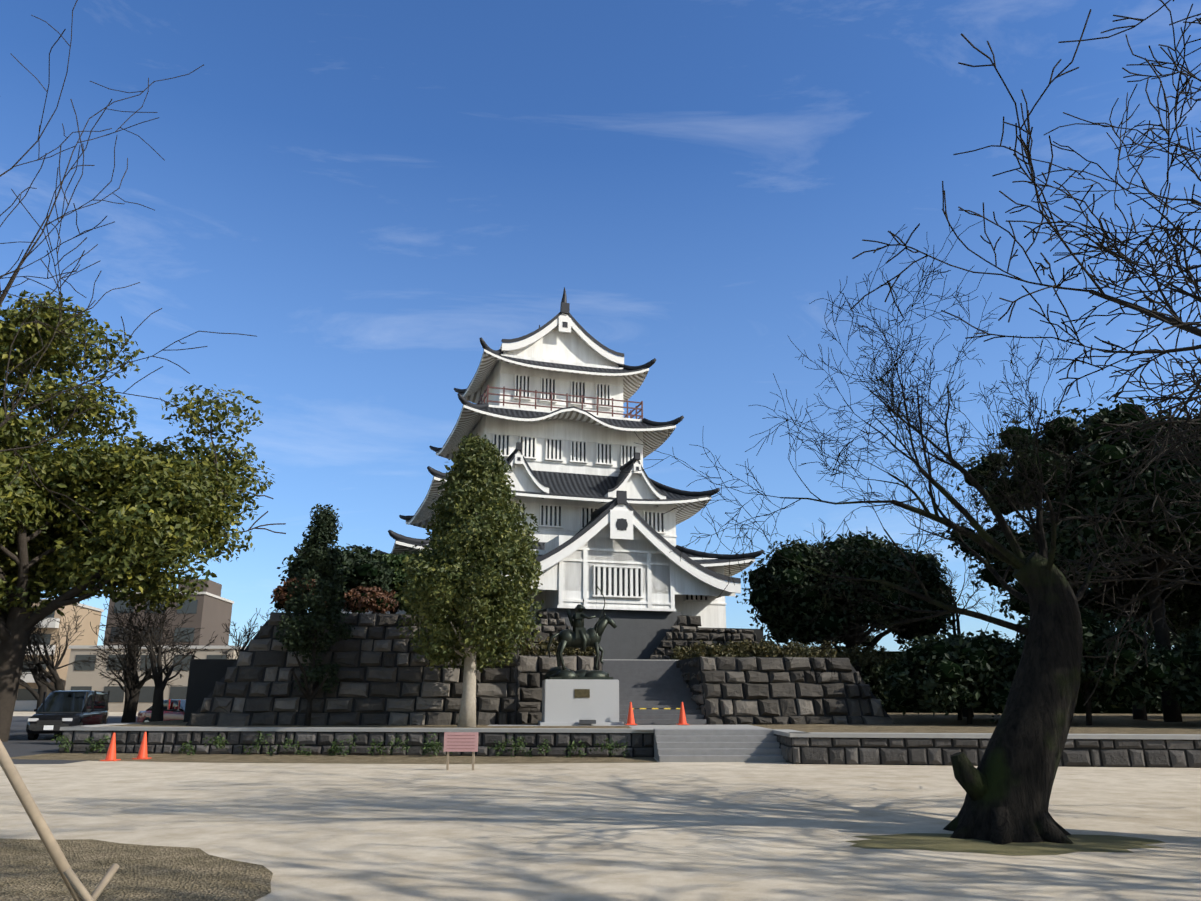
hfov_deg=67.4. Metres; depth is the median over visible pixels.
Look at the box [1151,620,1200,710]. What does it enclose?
evergreen shrub leaves
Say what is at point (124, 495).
camphor
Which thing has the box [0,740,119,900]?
brace pole
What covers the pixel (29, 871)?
dirt patch
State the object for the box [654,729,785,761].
steps
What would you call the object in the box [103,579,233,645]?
building
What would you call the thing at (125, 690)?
bare tree
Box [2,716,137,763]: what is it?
asphalt
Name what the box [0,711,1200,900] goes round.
ground
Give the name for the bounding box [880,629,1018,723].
evergreen shrub leaves
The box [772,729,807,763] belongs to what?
retaining wall
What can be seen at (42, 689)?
bare tree
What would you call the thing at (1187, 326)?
tree
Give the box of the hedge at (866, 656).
[669,642,895,666]
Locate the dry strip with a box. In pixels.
[10,753,656,763]
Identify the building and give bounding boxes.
[0,599,103,710]
[65,645,245,711]
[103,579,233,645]
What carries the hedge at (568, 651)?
on the platform
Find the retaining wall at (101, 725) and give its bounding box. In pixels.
[58,723,139,751]
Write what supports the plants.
on the ground
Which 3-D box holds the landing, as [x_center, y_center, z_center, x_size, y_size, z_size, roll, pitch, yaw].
[1.315,8.217,35.237,3.400,0.050,1.000,2,-15,-7]
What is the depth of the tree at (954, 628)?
39.97 m
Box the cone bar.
[633,708,680,708]
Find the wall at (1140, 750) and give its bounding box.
[791,732,1200,767]
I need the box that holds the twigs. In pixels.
[0,0,256,533]
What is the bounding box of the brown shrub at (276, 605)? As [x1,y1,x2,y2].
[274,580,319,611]
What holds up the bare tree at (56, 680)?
on the asphalt
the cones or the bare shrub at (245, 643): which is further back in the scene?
the bare shrub at (245, 643)
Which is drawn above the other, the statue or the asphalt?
the statue
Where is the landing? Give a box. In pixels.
[602,659,677,660]
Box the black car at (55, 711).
[26,690,109,739]
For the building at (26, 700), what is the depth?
94.94 m
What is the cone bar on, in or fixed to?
on the cones
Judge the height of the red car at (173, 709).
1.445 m
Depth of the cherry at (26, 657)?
40.55 m
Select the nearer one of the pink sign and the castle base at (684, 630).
the pink sign
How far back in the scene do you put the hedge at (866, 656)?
36.83 m
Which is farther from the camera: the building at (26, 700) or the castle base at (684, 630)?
the building at (26, 700)
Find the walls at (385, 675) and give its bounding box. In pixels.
[185,612,894,725]
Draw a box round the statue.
[544,585,616,679]
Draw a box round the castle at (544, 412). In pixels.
[295,287,763,658]
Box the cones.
[100,702,688,760]
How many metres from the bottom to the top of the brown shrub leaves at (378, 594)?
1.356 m
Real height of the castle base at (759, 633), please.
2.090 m
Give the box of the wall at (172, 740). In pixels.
[58,726,653,756]
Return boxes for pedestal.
[538,679,623,725]
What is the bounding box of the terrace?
[110,712,1200,733]
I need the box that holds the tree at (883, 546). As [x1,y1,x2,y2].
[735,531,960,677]
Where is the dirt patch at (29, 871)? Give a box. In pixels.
[0,838,272,900]
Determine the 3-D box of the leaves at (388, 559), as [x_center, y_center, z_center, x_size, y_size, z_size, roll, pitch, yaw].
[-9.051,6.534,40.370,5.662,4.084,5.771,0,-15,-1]
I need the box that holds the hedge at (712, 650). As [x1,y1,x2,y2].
[690,638,836,660]
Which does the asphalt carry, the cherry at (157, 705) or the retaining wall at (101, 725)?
the retaining wall at (101, 725)
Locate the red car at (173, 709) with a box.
[137,699,185,722]
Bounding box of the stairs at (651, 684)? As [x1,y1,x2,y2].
[602,660,706,723]
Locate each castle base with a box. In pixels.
[520,611,758,659]
[698,627,763,645]
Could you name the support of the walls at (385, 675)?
on the terrace
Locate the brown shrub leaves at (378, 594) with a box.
[343,586,397,613]
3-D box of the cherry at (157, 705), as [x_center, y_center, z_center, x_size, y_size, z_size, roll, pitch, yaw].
[-17.771,8.350,36.378,4.268,6.336,4.097,7,-17,-25]
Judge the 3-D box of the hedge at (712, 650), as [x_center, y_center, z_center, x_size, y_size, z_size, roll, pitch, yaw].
[5.856,7.205,32.406,5.346,0.925,1.301,2,-15,-7]
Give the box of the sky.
[0,0,1200,650]
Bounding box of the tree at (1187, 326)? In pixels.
[850,0,1200,705]
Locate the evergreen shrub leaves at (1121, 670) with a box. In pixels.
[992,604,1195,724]
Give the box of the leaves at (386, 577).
[277,543,394,611]
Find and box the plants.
[51,731,629,757]
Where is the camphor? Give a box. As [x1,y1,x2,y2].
[0,290,285,741]
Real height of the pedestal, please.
1.440 m
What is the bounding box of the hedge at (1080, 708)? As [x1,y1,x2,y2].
[766,630,1200,713]
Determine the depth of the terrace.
29.02 m
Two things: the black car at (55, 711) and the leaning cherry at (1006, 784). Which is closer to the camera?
the leaning cherry at (1006, 784)
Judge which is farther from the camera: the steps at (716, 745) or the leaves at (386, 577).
the leaves at (386, 577)
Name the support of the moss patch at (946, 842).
on the ground
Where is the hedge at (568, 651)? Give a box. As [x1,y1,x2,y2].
[518,635,599,655]
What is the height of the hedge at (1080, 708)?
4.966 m
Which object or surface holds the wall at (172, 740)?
on the ground
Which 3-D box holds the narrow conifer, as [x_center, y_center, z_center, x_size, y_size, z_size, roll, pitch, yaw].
[-9.423,5.331,29.739,2.604,7.356,2.619,0,-15,-1]
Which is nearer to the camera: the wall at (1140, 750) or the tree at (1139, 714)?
the wall at (1140, 750)
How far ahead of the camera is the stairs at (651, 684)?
31.93 m
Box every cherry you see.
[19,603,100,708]
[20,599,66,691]
[21,640,34,677]
[86,589,200,722]
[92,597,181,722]
[106,585,216,721]
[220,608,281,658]
[624,214,1200,844]
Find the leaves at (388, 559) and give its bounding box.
[345,551,419,613]
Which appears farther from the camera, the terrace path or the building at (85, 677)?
the building at (85, 677)
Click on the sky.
(370, 192)
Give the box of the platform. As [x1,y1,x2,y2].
[183,618,810,721]
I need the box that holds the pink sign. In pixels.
[444,732,477,769]
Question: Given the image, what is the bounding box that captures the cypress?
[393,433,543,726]
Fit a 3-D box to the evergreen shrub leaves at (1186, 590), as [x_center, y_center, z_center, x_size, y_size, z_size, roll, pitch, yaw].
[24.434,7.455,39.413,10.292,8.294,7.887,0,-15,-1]
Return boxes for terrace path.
[488,725,768,728]
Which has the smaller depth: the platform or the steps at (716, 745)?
the steps at (716, 745)
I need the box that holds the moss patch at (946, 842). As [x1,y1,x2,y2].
[847,833,1165,854]
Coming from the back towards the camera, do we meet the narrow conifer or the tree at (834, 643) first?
the tree at (834, 643)
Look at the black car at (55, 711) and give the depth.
35.47 m
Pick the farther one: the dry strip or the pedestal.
the pedestal
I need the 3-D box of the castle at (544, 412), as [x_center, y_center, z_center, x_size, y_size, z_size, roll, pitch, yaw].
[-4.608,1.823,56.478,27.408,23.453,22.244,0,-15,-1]
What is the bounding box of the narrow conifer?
[274,504,354,725]
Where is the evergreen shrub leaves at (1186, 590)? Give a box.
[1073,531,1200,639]
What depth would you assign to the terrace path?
28.02 m
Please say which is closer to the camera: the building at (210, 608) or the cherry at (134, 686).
the cherry at (134, 686)
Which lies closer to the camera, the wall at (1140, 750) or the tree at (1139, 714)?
the wall at (1140, 750)
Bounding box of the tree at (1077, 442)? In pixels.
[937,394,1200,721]

